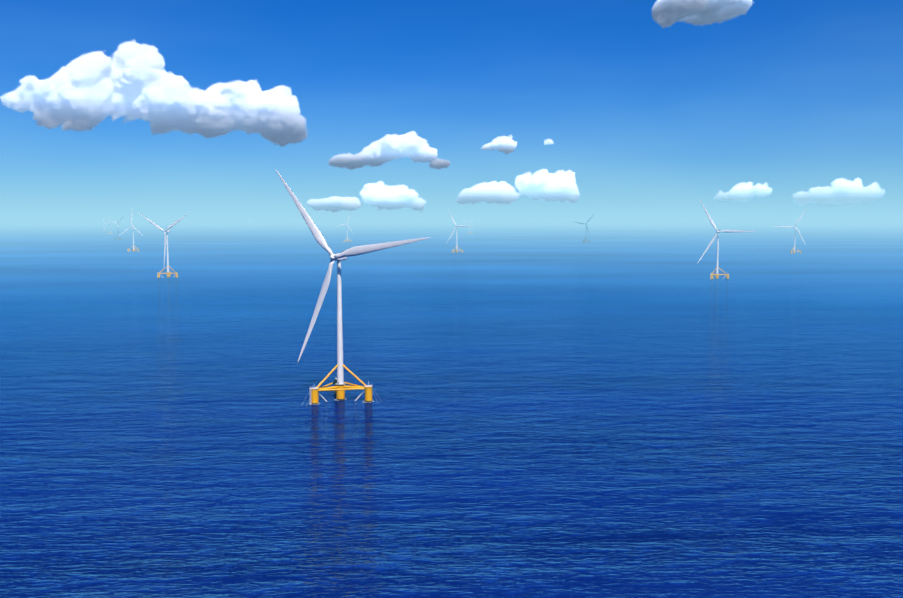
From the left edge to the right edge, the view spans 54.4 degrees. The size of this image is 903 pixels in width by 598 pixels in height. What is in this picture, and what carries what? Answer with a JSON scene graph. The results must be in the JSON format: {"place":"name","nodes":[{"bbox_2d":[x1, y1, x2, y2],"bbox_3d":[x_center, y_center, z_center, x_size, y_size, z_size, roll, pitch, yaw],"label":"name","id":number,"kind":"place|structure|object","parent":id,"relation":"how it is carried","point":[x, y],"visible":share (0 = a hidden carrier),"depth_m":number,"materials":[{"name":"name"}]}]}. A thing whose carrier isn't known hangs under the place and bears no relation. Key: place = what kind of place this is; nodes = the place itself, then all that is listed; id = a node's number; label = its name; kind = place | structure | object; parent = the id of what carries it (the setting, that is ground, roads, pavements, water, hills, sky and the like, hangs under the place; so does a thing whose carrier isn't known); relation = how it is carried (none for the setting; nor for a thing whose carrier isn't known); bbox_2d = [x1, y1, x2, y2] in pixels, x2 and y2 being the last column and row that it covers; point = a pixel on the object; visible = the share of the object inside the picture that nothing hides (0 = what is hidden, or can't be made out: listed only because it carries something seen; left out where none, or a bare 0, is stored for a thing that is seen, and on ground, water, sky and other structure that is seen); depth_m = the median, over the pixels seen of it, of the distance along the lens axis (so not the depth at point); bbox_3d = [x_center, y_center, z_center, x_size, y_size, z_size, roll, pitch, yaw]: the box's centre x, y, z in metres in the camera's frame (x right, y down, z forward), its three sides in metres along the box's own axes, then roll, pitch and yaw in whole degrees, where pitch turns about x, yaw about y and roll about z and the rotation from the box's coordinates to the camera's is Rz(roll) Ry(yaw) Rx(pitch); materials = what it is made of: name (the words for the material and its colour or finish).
{"place":"outdoors","nodes":[
{"label":"outdoors","id":0,"kind":"place"},
{"bbox_2d":[0,220,902,597],"bbox_3d":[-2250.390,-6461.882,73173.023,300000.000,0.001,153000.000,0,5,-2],"label":"sea","id":1,"kind":"structure","parent":0,"point":[616,408],"depth_m":810.62,"materials":[{"name":"liquid"}]},
{"bbox_2d":[110,216,123,239],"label":"turbine","id":2,"kind":"object","parent":1,"relation":"in","point":[118,229],"visible":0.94,"depth_m":7433.87,"materials":[{"name":"grey metal"}]},
{"bbox_2d":[120,210,142,251],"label":"turbine","id":3,"kind":"object","parent":1,"relation":"in","point":[133,249],"visible":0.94,"depth_m":4795.30,"materials":[{"name":"grey metal"}]},
{"bbox_2d":[139,213,188,277],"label":"turbine","id":4,"kind":"object","parent":1,"relation":"in","point":[168,273],"visible":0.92,"depth_m":2671.37,"materials":[{"name":"grey metal"}]},
{"bbox_2d":[338,211,353,241],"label":"turbine","id":5,"kind":"object","parent":1,"relation":"in","point":[347,240],"visible":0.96,"depth_m":6830.96,"materials":[{"name":"grey metal"}]},
{"bbox_2d":[276,170,428,404],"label":"turbine","id":6,"kind":"object","parent":1,"relation":"in","point":[339,387],"visible":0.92,"depth_m":852.79,"materials":[{"name":"grey metal"}]},
{"bbox_2d":[446,208,468,252],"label":"turbine","id":7,"kind":"object","parent":1,"relation":"in","point":[456,250],"visible":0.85,"depth_m":4658.04,"materials":[{"name":"grey metal"}]},
{"bbox_2d":[575,217,591,242],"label":"turbine","id":8,"kind":"object","parent":1,"relation":"in","point":[584,241],"visible":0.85,"depth_m":6690.28,"materials":[{"name":"grey metal"}]},
{"bbox_2d":[698,200,754,279],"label":"turbine","id":9,"kind":"object","parent":1,"relation":"in","point":[712,241],"visible":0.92,"depth_m":2603.11,"materials":[{"name":"grey metal"}]},
{"bbox_2d":[773,207,807,253],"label":"turbine","id":10,"kind":"object","parent":1,"relation":"in","point":[791,251],"visible":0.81,"depth_m":4529.26,"materials":[{"name":"grey metal"}]},
{"bbox_2d":[0,0,902,219],"label":"sky","id":11,"kind":"structure","parent":0,"point":[153,109],"materials":[{"name":"blue"}]}
]}

